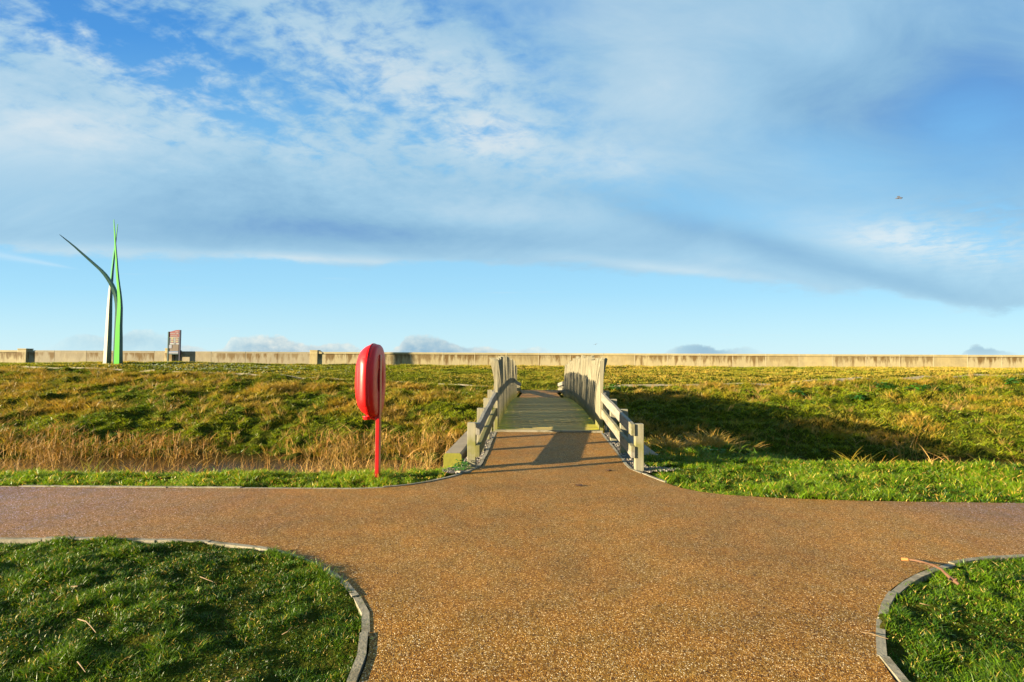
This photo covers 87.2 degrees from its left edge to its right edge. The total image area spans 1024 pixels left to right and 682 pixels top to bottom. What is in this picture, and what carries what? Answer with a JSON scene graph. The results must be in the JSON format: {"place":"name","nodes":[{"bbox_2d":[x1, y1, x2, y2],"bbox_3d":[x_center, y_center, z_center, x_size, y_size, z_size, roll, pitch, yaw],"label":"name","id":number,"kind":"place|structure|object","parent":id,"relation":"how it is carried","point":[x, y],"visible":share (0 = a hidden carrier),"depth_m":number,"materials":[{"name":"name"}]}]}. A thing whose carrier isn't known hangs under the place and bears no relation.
{"place":"outdoors","nodes":[
{"label":"outdoors","id":0,"kind":"place"},
{"bbox_2d":[46,361,349,374],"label":"grass","id":1,"kind":"structure","parent":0,"point":[216,367],"depth_m":34.80,"materials":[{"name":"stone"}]},
{"bbox_2d":[0,465,451,487],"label":"grass","id":2,"kind":"structure","parent":0,"point":[25,477],"depth_m":7.01,"materials":[{"name":"green plant"}]},
{"bbox_2d":[0,466,1023,681],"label":"path","id":3,"kind":"structure","parent":0,"point":[513,574],"depth_m":4.29,"materials":[{"name":"stone"}]},
{"bbox_2d":[0,362,1023,681],"bbox_3d":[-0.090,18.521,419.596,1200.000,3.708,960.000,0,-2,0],"label":"ground","id":4,"kind":"structure","parent":0,"point":[990,450],"depth_m":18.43,"materials":[{"name":"green plant"}]},
{"bbox_2d":[59,222,122,363],"bbox_3d":[-27.520,-3.232,35.502,3.646,9.628,1.278,1,-2,-16],"label":"sculpture","id":5,"kind":"object","parent":4,"relation":"on","point":[114,292],"visible":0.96,"depth_m":35.47,"materials":[{"name":"green paint"}]},
{"bbox_2d":[167,330,180,360],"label":"information sign","id":6,"kind":"object","parent":4,"relation":"on","point":[174,342],"visible":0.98,"depth_m":41.15,"materials":[{"name":"multicoloured"}]},
{"bbox_2d":[0,537,369,681],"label":"kerb","id":7,"kind":"structure","parent":4,"relation":"on","point":[359,665],"depth_m":3.73,"materials":[{"name":"concrete"}]},
{"bbox_2d":[0,533,371,681],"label":"grass","id":8,"kind":"structure","parent":4,"relation":"on","point":[61,564],"depth_m":3.42,"materials":[{"name":"green plant"}]},
{"bbox_2d":[77,618,95,632],"bbox_3d":[-2.386,1.592,3.021,0.270,0.021,0.011,-1,-3,34],"label":"twig","id":9,"kind":"object","parent":8,"relation":"on","point":[87,623],"visible":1,"depth_m":3.02,"materials":[{"name":"beige wood"}]},
{"bbox_2d":[0,434,442,473],"bbox_3d":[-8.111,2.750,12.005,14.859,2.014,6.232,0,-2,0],"label":"reeds","id":10,"kind":"object","parent":4,"relation":"on","point":[319,470],"visible":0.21,"depth_m":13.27,"materials":[{"name":"plant"}]},
{"bbox_2d":[1,432,495,488],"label":"kerb","id":11,"kind":"structure","parent":4,"relation":"on","point":[480,464],"depth_m":6.58,"materials":[{"name":"concrete"}]},
{"bbox_2d":[355,343,385,478],"bbox_3d":[-1.875,1.050,7.067,0.281,2.042,0.827,0,-2,0],"label":"lifebuoy station","id":12,"kind":"object","parent":4,"relation":"on","point":[370,377],"visible":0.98,"depth_m":6.87,"materials":[{"name":"red paint"}]},
{"bbox_2d":[443,431,466,467],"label":"wing wall","id":13,"kind":"structure","parent":4,"relation":"on","point":[457,450],"depth_m":9.09,"materials":[{"name":"concrete"}]},
{"bbox_2d":[452,459,470,470],"bbox_3d":[-0.729,1.799,7.764,0.262,0.191,0.277,2,-3,-30],"label":"leafy weed","id":14,"kind":"object","parent":4,"relation":"on","point":[459,464],"visible":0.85,"depth_m":7.75,"materials":[{"name":"green plant"}]},
{"bbox_2d":[467,392,496,468],"bbox_3d":[-0.489,1.591,9.541,0.193,1.169,3.495,0,-2,2],"label":"railing","id":15,"kind":"object","parent":4,"relation":"on","point":[478,433],"visible":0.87,"depth_m":8.16,"materials":[{"name":"brown wood"}]},
{"bbox_2d":[1,434,976,474],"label":"grass","id":16,"kind":"structure","parent":4,"relation":"on","point":[673,454],"depth_m":8.49,"materials":[{"name":"green plant"}]},
{"bbox_2d":[0,419,1017,461],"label":"reeds","id":17,"kind":"object","parent":4,"relation":"on","point":[153,445],"visible":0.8,"depth_m":18.11,"materials":[{"name":"plant"}]},
{"bbox_2d":[0,348,1023,367],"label":"sea wall","id":18,"kind":"structure","parent":4,"relation":"on","point":[27,355],"depth_m":41.54,"materials":[{"name":"concrete"}]},
{"bbox_2d":[0,360,1023,389],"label":"grass","id":19,"kind":"structure","parent":4,"relation":"on","point":[871,368],"depth_m":34.43,"materials":[{"name":"green plant"}]},
{"bbox_2d":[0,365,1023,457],"bbox_3d":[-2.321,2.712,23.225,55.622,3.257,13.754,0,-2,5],"label":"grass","id":20,"kind":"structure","parent":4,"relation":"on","point":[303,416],"depth_m":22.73,"materials":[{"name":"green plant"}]},
{"bbox_2d":[517,381,520,392],"bbox_3d":[0.257,2.418,26.663,0.194,1.023,3.399,0,-2,4],"label":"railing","id":21,"kind":"object","parent":4,"relation":"on","point":[518,386],"visible":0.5,"depth_m":26.97,"materials":[{"name":"grey wood"}]},
{"bbox_2d":[19,366,1023,387],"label":"kerb","id":22,"kind":"structure","parent":4,"relation":"on","point":[839,379],"depth_m":28.41,"materials":[{"name":"concrete"}]},
{"bbox_2d":[487,355,609,432],"bbox_3d":[1.031,2.413,18.036,2.636,3.837,13.755,0,-2,2],"label":"footbridge","id":23,"kind":"object","parent":4,"relation":"on","point":[578,407],"visible":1,"depth_m":13.39,"materials":[{"name":"brown wood"}]},
{"bbox_2d":[442,432,679,472],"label":"gravel","id":24,"kind":"structure","parent":4,"relation":"on","point":[616,444],"depth_m":8.33,"materials":[{"name":"grey gravel"}]},
{"bbox_2d":[558,381,563,395],"bbox_3d":[2.496,2.426,26.573,0.192,1.023,3.399,0,-2,0],"label":"railing","id":25,"kind":"object","parent":4,"relation":"on","point":[561,387],"visible":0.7,"depth_m":26.68,"materials":[{"name":"brown wood"}]},
{"bbox_2d":[603,383,620,389],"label":"leafy weed","id":26,"kind":"object","parent":4,"relation":"on","point":[610,386],"visible":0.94,"depth_m":27.42,"materials":[{"name":"green plant"}]},
{"bbox_2d":[601,393,643,470],"bbox_3d":[1.881,1.600,9.476,0.193,1.169,3.435,0,-2,2],"label":"railing","id":27,"kind":"object","parent":4,"relation":"on","point":[635,451],"visible":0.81,"depth_m":8.51,"materials":[{"name":"brown wood"}]},
{"bbox_2d":[601,433,667,482],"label":"kerb","id":28,"kind":"structure","parent":4,"relation":"on","point":[621,457],"depth_m":8.14,"materials":[{"name":"concrete"}]},
{"bbox_2d":[628,434,659,456],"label":"wing wall","id":29,"kind":"structure","parent":4,"relation":"on","point":[646,448],"depth_m":9.93,"materials":[{"name":"concrete"}]},
{"bbox_2d":[630,425,774,451],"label":"grass","id":30,"kind":"structure","parent":4,"relation":"on","point":[708,438],"depth_m":11.00,"materials":[{"name":"green plant"}]},
{"bbox_2d":[702,446,726,453],"bbox_3d":[3.776,2.096,10.126,0.643,0.219,0.653,2,-3,-36],"label":"leafy weed","id":31,"kind":"object","parent":4,"relation":"on","point":[720,451],"visible":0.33,"depth_m":10.08,"materials":[{"name":"green plant"}]},
{"bbox_2d":[644,443,931,501],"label":"grass","id":32,"kind":"structure","parent":4,"relation":"on","point":[807,476],"depth_m":7.28,"materials":[{"name":"green plant"}]},
{"bbox_2d":[785,389,806,396],"bbox_3d":[13.295,2.429,25.328,0.942,0.352,0.978,0,-2,0],"label":"leafy weed","id":33,"kind":"object","parent":4,"relation":"on","point":[795,391],"visible":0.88,"depth_m":25.16,"materials":[{"name":"green plant"}]},
{"bbox_2d":[845,393,867,399],"bbox_3d":[15.714,2.537,24.579,1.001,0.321,1.093,-2,-3,43],"label":"leafy weed","id":34,"kind":"object","parent":4,"relation":"on","point":[856,396],"visible":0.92,"depth_m":24.33,"materials":[{"name":"green plant"}]},
{"bbox_2d":[868,382,898,389],"bbox_3d":[18.175,2.209,26.281,1.405,0.404,1.332,1,-2,-20],"label":"leafy weed","id":35,"kind":"object","parent":4,"relation":"on","point":[884,384],"visible":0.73,"depth_m":26.11,"materials":[{"name":"green plant"}]},
{"bbox_2d":[903,383,943,391],"bbox_3d":[19.491,2.223,25.561,1.837,0.463,1.790,0,-2,0],"label":"leafy weed","id":36,"kind":"object","parent":4,"relation":"on","point":[923,387],"visible":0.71,"depth_m":25.21,"materials":[{"name":"green plant"}]},
{"bbox_2d":[876,554,1023,681],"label":"kerb","id":37,"kind":"structure","parent":4,"relation":"on","point":[896,673],"depth_m":3.54,"materials":[{"name":"concrete"}]},
{"bbox_2d":[878,553,1023,681],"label":"grass","id":38,"kind":"structure","parent":4,"relation":"on","point":[954,596],"depth_m":3.26,"materials":[{"name":"green plant"}]},
{"bbox_2d":[901,558,959,584],"bbox_3d":[3.072,1.671,3.953,0.095,0.065,0.506,0,-2,2],"label":"branch","id":39,"kind":"object","parent":38,"relation":"on","point":[952,579],"visible":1,"depth_m":3.89,"materials":[{"name":"brown plant"}]},
{"bbox_2d":[919,448,1017,464],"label":"dry stalks","id":40,"kind":"object","parent":4,"relation":"on","point":[942,459],"visible":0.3,"depth_m":7.82,"materials":[{"name":"beige plant"}]},
{"bbox_2d":[1003,377,1023,383],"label":"leafy weed","id":41,"kind":"object","parent":4,"relation":"on","point":[1013,380],"visible":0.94,"depth_m":25.72,"materials":[{"name":"green plant"}]},
{"bbox_2d":[0,452,1023,473],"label":"water","id":42,"kind":"structure","parent":0,"point":[235,458],"depth_m":16.73,"materials":[{"name":"brown liquid"}]},
{"bbox_2d":[0,0,1023,354],"label":"sky","id":43,"kind":"structure","parent":0,"point":[445,176],"materials":[{"name":"blue"}]},
{"bbox_2d":[518,390,560,397],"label":"path","id":44,"kind":"structure","parent":0,"point":[542,393],"depth_m":27.02,"materials":[{"name":"stone"}]},
{"bbox_2d":[482,432,627,467],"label":"approach path","id":45,"kind":"structure","parent":0,"point":[547,449],"depth_m":9.17,"materials":[{"name":"stone"}]},
{"bbox_2d":[810,456,1023,502],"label":"grass","id":46,"kind":"structure","parent":0,"point":[1008,475],"depth_m":7.20,"materials":[{"name":"green plant"}]}
]}

